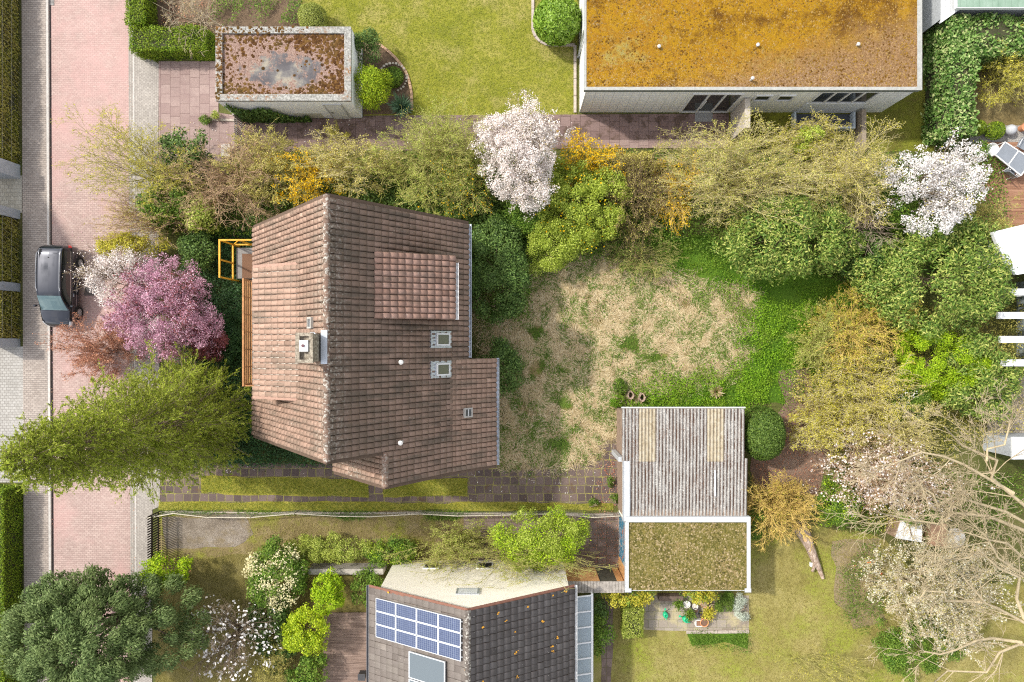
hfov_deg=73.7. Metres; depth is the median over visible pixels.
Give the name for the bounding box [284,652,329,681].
dark shrub
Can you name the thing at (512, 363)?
rhododendron
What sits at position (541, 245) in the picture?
spiraea
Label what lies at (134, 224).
bare shrub
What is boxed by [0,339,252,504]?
weeping willow
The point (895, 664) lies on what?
ground shrub
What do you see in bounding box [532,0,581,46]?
box ball
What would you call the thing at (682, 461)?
corrugated shed
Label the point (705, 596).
bush
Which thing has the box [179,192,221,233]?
leafy shrub
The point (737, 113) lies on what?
garden wall
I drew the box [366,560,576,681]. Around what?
solar house
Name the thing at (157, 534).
picket fence
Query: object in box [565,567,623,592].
ochre yard wall
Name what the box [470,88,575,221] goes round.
white magnolia
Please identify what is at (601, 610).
laurel shrub
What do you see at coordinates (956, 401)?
rhododendron
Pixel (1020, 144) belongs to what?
garden chair
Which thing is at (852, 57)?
flat roofed house
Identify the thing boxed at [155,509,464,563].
lawn
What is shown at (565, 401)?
meadow tufts
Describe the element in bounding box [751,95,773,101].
window
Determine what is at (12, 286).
gate pillar
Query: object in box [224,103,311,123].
wall ivy
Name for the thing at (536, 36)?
stone edging
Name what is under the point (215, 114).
shrub
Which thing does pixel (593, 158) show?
forsythia
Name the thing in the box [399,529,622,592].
lime branches
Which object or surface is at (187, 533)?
gravel
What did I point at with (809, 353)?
olive shrub
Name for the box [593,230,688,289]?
bare shrub
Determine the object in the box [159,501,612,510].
grass strip
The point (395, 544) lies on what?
shrub
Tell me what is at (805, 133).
leafy shrub
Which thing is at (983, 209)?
olive shrub
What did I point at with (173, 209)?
leafy shrub
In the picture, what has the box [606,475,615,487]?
weed clump
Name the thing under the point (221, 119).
step edge
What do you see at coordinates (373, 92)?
golden conifer
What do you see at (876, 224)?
bare shrub
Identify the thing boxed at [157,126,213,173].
dark laurel
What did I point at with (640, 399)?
hollow stump
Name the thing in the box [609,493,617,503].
weed clump
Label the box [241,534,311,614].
pieris
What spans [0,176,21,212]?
driveway
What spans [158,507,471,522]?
verge grass
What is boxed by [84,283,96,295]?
manhole cover
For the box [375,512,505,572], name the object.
budding shrub
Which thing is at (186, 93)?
driveway
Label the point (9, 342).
gate pillar
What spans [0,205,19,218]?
gate pillar
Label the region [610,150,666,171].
leafy shrub
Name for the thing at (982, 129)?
box ball
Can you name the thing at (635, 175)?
bare hazel
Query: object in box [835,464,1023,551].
undergrowth
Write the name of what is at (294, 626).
lime shrub
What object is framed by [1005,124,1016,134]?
stone ball
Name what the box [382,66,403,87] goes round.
ringed shrub
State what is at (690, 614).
plant
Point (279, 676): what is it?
olive shrub
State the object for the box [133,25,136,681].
kerb
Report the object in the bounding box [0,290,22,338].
street hedge
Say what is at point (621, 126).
path
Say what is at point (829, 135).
tan tree
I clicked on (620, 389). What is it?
weed clump
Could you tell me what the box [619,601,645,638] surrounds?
box hedge
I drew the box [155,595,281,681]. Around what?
young magnolia
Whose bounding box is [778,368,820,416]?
soil bed
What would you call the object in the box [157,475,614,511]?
lawn grass
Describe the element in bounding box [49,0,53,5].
drain grate
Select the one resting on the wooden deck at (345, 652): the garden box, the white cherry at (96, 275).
the garden box
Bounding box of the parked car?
[33,244,83,326]
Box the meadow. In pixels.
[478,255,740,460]
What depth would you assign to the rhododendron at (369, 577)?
33.74 m
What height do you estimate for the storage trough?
0.470 m
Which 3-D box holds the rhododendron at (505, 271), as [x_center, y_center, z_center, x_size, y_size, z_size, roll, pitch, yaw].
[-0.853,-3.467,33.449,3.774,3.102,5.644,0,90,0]
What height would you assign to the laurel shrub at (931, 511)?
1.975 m
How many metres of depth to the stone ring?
34.91 m
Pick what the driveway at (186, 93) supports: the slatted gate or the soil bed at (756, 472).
the slatted gate
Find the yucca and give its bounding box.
[386,92,413,118]
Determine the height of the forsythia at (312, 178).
3.106 m
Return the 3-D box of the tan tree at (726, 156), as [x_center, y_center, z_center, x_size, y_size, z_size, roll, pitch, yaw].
[11.277,-7.790,32.453,10.101,5.354,5.857,0,90,0]
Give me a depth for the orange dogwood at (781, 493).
33.48 m
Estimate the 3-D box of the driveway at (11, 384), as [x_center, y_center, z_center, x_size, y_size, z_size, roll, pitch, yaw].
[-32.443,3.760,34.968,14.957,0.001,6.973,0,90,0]
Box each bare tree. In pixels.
[821,377,1023,580]
[861,482,1023,681]
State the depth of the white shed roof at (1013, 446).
33.39 m
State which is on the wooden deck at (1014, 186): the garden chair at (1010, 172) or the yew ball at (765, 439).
the garden chair at (1010, 172)
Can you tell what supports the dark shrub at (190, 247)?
on the ground at (1010, 466)
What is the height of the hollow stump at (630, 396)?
0.379 m
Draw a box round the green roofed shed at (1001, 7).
[933,0,1023,26]
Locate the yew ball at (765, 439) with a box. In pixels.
[745,405,785,460]
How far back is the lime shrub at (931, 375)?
32.67 m
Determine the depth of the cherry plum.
32.55 m
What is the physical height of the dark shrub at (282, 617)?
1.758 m
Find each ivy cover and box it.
[170,223,331,471]
[244,170,533,256]
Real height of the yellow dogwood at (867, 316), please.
3.356 m
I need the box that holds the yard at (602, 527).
[463,512,618,567]
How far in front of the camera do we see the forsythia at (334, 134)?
34.19 m
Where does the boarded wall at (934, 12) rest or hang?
on the ground at (1010, 466)
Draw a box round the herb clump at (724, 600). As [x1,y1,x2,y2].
[713,591,735,613]
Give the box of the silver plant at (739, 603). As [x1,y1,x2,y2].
[732,592,750,621]
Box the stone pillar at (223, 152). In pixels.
[221,144,233,158]
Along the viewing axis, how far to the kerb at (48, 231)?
34.88 m
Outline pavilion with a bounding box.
[966,224,1023,365]
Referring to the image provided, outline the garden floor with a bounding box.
[152,553,385,681]
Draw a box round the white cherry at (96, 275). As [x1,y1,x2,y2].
[64,241,159,311]
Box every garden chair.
[997,165,1017,179]
[1014,137,1023,149]
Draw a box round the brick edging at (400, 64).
[375,42,412,109]
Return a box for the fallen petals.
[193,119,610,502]
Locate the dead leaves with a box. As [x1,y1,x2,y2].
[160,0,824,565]
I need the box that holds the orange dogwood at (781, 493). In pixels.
[741,468,827,551]
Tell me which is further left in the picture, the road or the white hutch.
the road
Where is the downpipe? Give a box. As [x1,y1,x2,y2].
[577,30,583,57]
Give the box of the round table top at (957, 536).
[947,528,964,547]
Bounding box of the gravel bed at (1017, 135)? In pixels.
[970,125,1023,142]
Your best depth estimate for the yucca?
34.54 m
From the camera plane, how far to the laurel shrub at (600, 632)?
33.70 m
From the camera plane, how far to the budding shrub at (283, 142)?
32.74 m
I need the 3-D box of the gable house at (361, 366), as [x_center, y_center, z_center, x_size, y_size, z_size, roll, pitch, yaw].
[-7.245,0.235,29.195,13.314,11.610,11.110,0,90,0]
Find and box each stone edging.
[163,511,612,514]
[531,0,575,112]
[686,630,748,633]
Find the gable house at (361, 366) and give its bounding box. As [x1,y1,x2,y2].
[218,193,498,488]
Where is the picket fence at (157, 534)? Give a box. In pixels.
[147,511,160,563]
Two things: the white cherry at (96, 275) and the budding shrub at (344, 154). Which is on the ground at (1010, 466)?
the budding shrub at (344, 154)
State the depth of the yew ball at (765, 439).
32.45 m
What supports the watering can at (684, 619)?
on the patio
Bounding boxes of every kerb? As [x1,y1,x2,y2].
[46,0,51,572]
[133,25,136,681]
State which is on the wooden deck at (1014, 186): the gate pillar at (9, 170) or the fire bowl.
the fire bowl
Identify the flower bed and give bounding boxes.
[155,0,300,32]
[360,42,410,114]
[687,633,748,648]
[831,538,885,628]
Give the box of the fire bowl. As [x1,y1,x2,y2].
[984,143,998,156]
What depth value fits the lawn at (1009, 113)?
35.00 m
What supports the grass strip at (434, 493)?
on the driveway at (545, 488)
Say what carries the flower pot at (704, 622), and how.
on the patio
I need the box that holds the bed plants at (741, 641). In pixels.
[684,628,754,655]
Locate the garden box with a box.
[358,670,365,680]
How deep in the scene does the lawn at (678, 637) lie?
35.00 m
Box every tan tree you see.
[643,106,855,236]
[760,110,863,162]
[777,106,912,231]
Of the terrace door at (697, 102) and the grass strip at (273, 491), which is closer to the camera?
the terrace door at (697, 102)
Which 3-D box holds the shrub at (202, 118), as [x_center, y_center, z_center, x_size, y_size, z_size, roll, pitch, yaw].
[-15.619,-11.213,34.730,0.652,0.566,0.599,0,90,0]
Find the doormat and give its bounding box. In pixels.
[695,113,712,121]
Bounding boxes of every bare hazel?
[146,121,288,231]
[595,131,680,257]
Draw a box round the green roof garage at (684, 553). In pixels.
[618,511,750,591]
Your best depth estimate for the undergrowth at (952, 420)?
34.53 m
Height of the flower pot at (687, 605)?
0.320 m
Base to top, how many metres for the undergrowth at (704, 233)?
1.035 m
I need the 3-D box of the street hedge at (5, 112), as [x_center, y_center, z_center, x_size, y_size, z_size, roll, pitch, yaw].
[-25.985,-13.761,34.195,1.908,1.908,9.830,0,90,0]
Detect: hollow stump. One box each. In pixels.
[627,390,633,399]
[637,392,645,401]
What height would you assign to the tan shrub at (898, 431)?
3.341 m
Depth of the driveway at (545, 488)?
34.98 m
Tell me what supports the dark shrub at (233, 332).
on the ground at (1010, 466)
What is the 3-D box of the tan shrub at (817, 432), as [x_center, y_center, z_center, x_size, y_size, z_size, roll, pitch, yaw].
[15.830,4.010,33.597,5.493,2.990,3.987,0,90,0]
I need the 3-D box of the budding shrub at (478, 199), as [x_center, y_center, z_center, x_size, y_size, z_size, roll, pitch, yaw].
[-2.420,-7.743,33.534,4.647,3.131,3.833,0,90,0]
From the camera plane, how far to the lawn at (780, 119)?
35.00 m
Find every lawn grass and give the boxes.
[156,514,469,681]
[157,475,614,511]
[733,61,932,152]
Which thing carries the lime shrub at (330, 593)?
on the garden floor
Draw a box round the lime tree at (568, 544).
[487,504,591,572]
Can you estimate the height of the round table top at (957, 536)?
0.280 m
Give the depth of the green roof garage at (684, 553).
32.52 m
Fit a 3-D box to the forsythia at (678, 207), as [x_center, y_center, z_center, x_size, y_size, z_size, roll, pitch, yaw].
[8.021,-7.178,33.548,2.309,3.178,4.007,0,90,0]
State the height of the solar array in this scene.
2.455 m
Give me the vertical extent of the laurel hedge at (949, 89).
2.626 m
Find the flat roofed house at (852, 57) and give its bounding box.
[579,0,921,130]
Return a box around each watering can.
[663,608,667,619]
[679,615,689,622]
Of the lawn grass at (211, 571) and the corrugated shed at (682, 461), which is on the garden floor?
the lawn grass at (211, 571)
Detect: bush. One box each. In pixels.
[601,590,654,608]
[679,591,719,605]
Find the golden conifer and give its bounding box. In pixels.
[353,64,394,112]
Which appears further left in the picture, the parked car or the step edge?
the parked car
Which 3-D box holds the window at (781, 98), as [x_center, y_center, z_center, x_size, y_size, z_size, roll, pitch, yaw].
[13.150,-11.700,32.875,0.800,0.750,0.080,0,90,0]
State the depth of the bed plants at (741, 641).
34.79 m
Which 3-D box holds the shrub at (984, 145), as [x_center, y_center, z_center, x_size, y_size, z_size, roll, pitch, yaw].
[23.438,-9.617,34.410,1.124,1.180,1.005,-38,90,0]
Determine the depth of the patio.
34.98 m
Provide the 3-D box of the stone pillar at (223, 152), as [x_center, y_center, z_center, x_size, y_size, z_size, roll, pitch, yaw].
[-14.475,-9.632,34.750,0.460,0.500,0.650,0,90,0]
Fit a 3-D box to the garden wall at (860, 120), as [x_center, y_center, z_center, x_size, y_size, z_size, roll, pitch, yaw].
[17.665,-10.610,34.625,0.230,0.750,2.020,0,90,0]
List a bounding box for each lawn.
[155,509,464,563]
[299,0,577,115]
[593,525,1023,681]
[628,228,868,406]
[729,30,933,151]
[973,67,1023,124]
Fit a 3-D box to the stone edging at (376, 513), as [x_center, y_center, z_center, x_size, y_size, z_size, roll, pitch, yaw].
[-6.426,8.815,34.960,23.223,0.080,0.121,0,90,0]
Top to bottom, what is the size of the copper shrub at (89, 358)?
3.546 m
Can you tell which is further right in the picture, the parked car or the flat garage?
the flat garage
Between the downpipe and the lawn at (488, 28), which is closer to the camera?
the downpipe
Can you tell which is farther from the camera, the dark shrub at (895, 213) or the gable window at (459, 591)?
the dark shrub at (895, 213)
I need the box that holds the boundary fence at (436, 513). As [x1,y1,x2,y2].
[146,509,620,518]
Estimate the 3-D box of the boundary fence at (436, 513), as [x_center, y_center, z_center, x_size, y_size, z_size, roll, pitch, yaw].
[-6.453,8.761,34.581,23.778,0.839,0.300,0,90,0]
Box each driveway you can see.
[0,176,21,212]
[0,346,22,481]
[159,61,249,175]
[160,428,617,504]
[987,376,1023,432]
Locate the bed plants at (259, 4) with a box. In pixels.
[208,0,301,25]
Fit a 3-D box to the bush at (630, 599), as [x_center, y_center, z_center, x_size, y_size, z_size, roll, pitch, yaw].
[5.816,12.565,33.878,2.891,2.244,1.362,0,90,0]
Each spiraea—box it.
[526,217,581,277]
[529,153,633,254]
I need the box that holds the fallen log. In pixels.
[793,519,823,578]
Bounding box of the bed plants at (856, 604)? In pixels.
[831,536,894,637]
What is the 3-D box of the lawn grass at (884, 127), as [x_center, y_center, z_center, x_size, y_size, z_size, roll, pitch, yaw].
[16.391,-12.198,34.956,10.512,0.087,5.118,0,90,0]
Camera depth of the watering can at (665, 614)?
34.76 m
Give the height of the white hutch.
0.995 m
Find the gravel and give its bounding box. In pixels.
[162,514,252,548]
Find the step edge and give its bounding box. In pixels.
[204,118,233,121]
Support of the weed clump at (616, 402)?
on the meadow
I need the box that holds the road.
[51,0,130,681]
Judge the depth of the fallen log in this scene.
34.56 m
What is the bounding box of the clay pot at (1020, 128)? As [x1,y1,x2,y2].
[1018,123,1023,131]
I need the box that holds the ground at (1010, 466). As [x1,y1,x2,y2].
[0,0,1023,681]
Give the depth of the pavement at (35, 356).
34.90 m
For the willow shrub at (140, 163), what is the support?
on the ground at (1010, 466)
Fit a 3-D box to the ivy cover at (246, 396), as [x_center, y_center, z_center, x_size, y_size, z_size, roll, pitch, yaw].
[-13.007,0.288,34.624,8.712,0.757,12.720,0,90,0]
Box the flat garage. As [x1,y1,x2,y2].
[215,25,362,118]
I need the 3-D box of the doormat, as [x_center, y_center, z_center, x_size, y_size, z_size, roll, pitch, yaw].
[9.816,-11.502,34.952,0.900,0.024,0.540,0,90,0]
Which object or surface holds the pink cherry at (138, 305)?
on the ground at (1010, 466)
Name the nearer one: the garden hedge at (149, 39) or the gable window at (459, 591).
the gable window at (459, 591)
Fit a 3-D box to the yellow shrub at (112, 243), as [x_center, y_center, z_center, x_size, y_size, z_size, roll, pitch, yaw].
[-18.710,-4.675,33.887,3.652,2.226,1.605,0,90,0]
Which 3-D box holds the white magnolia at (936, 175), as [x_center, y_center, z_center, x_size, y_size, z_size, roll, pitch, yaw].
[19.412,-7.066,32.414,5.355,5.172,4.478,-28,90,0]
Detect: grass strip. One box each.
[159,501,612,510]
[201,475,368,497]
[383,478,467,497]
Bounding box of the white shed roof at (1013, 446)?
[983,433,1023,458]
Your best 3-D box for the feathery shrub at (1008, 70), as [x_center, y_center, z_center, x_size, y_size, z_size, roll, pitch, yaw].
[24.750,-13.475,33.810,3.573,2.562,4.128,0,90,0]
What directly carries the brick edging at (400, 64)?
on the flower bed at (386, 56)
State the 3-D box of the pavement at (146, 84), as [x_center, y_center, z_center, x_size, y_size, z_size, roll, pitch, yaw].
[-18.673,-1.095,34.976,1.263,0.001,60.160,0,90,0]
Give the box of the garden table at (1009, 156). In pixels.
[991,141,1023,178]
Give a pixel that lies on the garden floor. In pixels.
(349, 606)
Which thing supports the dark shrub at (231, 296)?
on the ground at (1010, 466)
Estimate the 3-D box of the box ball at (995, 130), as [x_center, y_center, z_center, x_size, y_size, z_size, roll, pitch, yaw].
[24.396,-10.621,34.506,0.959,0.989,0.969,0,90,0]
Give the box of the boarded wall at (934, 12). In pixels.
[922,0,957,32]
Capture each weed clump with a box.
[588,496,600,506]
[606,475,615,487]
[609,393,624,407]
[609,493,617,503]
[611,376,627,394]
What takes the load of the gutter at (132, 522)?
on the road
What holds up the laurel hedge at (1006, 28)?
on the ground at (1010, 466)
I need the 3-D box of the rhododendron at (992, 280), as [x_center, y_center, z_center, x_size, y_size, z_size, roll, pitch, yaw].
[20.337,-3.040,32.890,8.348,4.220,6.829,0,90,0]
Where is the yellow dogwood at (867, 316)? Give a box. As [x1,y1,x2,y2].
[808,267,921,375]
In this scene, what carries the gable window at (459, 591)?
in the solar house at (525, 632)
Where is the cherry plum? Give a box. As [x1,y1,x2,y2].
[799,422,1001,522]
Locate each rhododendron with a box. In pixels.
[348,566,383,607]
[472,213,532,325]
[477,336,526,397]
[710,189,868,286]
[845,210,1018,347]
[934,327,1023,424]
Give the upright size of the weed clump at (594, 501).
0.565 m
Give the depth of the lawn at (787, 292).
34.99 m
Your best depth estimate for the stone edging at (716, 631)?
34.92 m
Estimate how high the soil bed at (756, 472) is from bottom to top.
0.001 m
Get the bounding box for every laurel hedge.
[920,14,981,148]
[922,10,1023,71]
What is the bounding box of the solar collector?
[409,651,445,681]
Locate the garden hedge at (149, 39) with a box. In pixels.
[122,0,214,61]
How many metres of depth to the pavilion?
32.18 m
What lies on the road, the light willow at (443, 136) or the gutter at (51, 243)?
the gutter at (51, 243)
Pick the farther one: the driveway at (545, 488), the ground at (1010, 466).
the ground at (1010, 466)
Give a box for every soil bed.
[750,404,832,496]
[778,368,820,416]
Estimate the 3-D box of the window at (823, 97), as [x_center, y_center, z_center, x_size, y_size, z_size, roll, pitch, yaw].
[15.950,-11.700,32.775,2.800,1.550,0.080,0,90,0]
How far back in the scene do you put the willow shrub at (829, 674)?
33.50 m
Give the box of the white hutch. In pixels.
[885,511,945,545]
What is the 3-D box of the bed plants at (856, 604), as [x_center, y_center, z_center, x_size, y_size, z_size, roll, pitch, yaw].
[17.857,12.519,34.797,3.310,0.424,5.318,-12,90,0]
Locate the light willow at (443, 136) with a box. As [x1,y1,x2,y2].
[331,86,500,216]
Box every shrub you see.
[32,312,146,389]
[51,101,214,235]
[82,181,211,248]
[95,229,170,259]
[135,183,199,227]
[137,550,193,591]
[153,0,231,53]
[175,229,217,273]
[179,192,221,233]
[187,317,229,362]
[190,311,245,371]
[198,114,211,124]
[208,116,310,205]
[210,110,221,120]
[218,282,245,322]
[245,592,296,677]
[251,631,294,681]
[281,602,330,656]
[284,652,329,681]
[285,530,389,564]
[290,127,414,198]
[310,566,346,616]
[354,26,382,68]
[362,533,418,567]
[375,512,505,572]
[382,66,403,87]
[414,146,508,218]
[485,198,549,241]
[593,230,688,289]
[593,593,608,617]
[593,611,617,659]
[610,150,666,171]
[748,505,766,540]
[774,638,875,681]
[781,383,898,464]
[784,296,878,386]
[788,124,825,160]
[796,334,941,434]
[813,468,862,529]
[837,228,889,296]
[838,381,958,474]
[840,199,918,254]
[851,531,1023,670]
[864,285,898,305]
[870,181,940,233]
[870,615,969,681]
[880,379,932,424]
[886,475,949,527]
[893,325,992,401]
[955,192,1023,245]
[966,139,991,158]
[976,24,1023,109]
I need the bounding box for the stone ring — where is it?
[380,62,407,90]
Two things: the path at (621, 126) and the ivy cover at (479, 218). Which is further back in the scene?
the path at (621, 126)
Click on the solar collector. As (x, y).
(423, 668)
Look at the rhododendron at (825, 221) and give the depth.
31.93 m
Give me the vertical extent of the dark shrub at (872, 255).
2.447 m
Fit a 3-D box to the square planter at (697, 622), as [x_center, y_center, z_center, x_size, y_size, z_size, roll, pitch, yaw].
[9.516,14.355,34.840,0.340,0.280,0.340,0,90,0]
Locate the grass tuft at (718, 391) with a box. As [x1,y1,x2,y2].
[708,385,724,397]
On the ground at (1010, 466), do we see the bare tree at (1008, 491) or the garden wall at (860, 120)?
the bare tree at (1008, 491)
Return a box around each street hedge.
[0,0,21,163]
[0,216,21,282]
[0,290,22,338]
[0,484,23,681]
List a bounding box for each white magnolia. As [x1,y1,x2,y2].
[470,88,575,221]
[868,126,992,239]
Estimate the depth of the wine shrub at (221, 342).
32.91 m
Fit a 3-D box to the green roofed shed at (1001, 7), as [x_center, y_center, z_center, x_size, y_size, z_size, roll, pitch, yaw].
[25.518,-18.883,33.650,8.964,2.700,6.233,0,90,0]
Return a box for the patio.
[643,595,748,630]
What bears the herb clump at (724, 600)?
on the patio
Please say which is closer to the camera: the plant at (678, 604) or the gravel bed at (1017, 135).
the plant at (678, 604)
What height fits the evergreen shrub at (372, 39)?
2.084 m
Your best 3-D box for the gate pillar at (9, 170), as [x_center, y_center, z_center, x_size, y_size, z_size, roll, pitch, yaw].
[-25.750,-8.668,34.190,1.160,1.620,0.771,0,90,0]
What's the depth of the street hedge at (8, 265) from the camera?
34.30 m
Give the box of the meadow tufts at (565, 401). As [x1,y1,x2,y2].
[472,243,763,486]
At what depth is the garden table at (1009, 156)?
34.26 m
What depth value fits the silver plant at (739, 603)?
34.54 m
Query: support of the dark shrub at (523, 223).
on the ground at (1010, 466)
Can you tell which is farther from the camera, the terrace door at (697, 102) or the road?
the road
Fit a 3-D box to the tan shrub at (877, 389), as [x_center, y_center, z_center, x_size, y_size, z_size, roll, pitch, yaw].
[17.207,2.090,33.403,5.499,3.439,5.030,42,90,0]
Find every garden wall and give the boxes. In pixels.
[308,563,386,574]
[730,99,749,140]
[854,109,865,153]
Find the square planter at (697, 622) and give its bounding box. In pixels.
[694,618,701,626]
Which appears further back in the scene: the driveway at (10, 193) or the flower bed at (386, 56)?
the flower bed at (386, 56)
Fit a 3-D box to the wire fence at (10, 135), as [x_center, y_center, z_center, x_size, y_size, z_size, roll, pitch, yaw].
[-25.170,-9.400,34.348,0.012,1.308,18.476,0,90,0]
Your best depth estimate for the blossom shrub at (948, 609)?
32.48 m
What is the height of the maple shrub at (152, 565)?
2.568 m
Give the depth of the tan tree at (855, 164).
31.97 m
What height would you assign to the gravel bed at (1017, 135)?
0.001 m
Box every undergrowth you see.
[148,144,1012,323]
[789,299,1023,532]
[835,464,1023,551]
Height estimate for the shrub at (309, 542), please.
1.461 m
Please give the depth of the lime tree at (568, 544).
32.19 m
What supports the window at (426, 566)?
in the solar house at (525, 632)
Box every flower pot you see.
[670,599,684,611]
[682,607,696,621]
[683,600,690,607]
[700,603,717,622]
[700,618,708,626]
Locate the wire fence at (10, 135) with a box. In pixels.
[2,0,20,337]
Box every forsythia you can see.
[263,147,349,205]
[322,117,349,147]
[544,128,627,186]
[649,152,702,235]
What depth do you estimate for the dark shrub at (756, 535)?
33.92 m
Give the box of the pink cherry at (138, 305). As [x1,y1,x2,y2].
[96,248,225,363]
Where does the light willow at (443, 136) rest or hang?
on the ground at (1010, 466)
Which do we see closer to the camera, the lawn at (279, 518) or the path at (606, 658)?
the path at (606, 658)
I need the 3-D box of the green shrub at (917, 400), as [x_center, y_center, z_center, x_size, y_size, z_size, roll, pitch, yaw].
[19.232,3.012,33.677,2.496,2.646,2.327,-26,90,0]
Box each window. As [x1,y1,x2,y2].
[423,563,440,568]
[456,588,479,594]
[476,563,492,568]
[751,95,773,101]
[774,95,796,101]
[808,92,881,103]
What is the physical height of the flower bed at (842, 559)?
0.001 m
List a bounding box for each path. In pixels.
[250,114,728,151]
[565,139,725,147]
[601,594,613,681]
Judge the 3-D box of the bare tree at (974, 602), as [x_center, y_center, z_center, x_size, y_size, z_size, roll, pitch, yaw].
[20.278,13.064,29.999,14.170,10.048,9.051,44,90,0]
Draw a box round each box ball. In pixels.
[297,2,327,26]
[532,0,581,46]
[973,119,986,136]
[984,121,1005,139]
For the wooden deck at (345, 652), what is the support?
on the garden floor
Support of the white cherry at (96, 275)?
on the pavement at (146, 84)
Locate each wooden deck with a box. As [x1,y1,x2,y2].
[323,612,365,681]
[979,142,1023,230]
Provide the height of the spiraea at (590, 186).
3.404 m
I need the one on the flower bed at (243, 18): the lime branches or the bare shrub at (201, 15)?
the bare shrub at (201, 15)
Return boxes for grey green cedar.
[0,563,212,681]
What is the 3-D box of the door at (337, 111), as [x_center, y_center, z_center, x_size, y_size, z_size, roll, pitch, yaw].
[-8.675,-11.363,33.950,0.750,2.000,0.090,0,90,0]
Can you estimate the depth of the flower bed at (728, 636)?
34.99 m
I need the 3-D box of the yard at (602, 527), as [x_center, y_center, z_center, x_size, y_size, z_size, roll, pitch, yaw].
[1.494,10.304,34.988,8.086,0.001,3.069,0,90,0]
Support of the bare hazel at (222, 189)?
on the ground at (1010, 466)
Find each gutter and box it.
[49,6,53,577]
[128,2,135,681]
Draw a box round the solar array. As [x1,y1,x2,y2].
[376,598,462,661]
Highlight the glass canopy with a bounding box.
[577,591,592,681]
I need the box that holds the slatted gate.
[232,113,243,154]
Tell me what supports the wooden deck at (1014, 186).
on the ground at (1010, 466)
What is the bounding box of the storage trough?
[657,593,682,600]
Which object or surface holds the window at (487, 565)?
in the solar house at (525, 632)
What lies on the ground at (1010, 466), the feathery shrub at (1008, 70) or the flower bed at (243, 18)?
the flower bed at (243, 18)
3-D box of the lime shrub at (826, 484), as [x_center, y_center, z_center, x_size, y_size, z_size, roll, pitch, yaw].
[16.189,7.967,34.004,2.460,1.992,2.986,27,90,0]
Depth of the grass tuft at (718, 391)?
34.69 m
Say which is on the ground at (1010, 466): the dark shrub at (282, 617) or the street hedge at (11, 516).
the street hedge at (11, 516)
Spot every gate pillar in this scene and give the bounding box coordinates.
[0,158,19,178]
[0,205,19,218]
[0,281,19,291]
[0,338,19,346]
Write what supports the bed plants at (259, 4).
on the flower bed at (243, 18)
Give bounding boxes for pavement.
[22,0,48,681]
[134,52,159,681]
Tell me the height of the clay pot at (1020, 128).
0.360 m
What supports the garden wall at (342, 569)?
on the garden floor
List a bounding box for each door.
[325,105,349,118]
[679,93,744,112]
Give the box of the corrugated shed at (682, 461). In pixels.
[612,406,747,520]
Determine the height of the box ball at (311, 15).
1.542 m
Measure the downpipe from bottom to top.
3.100 m

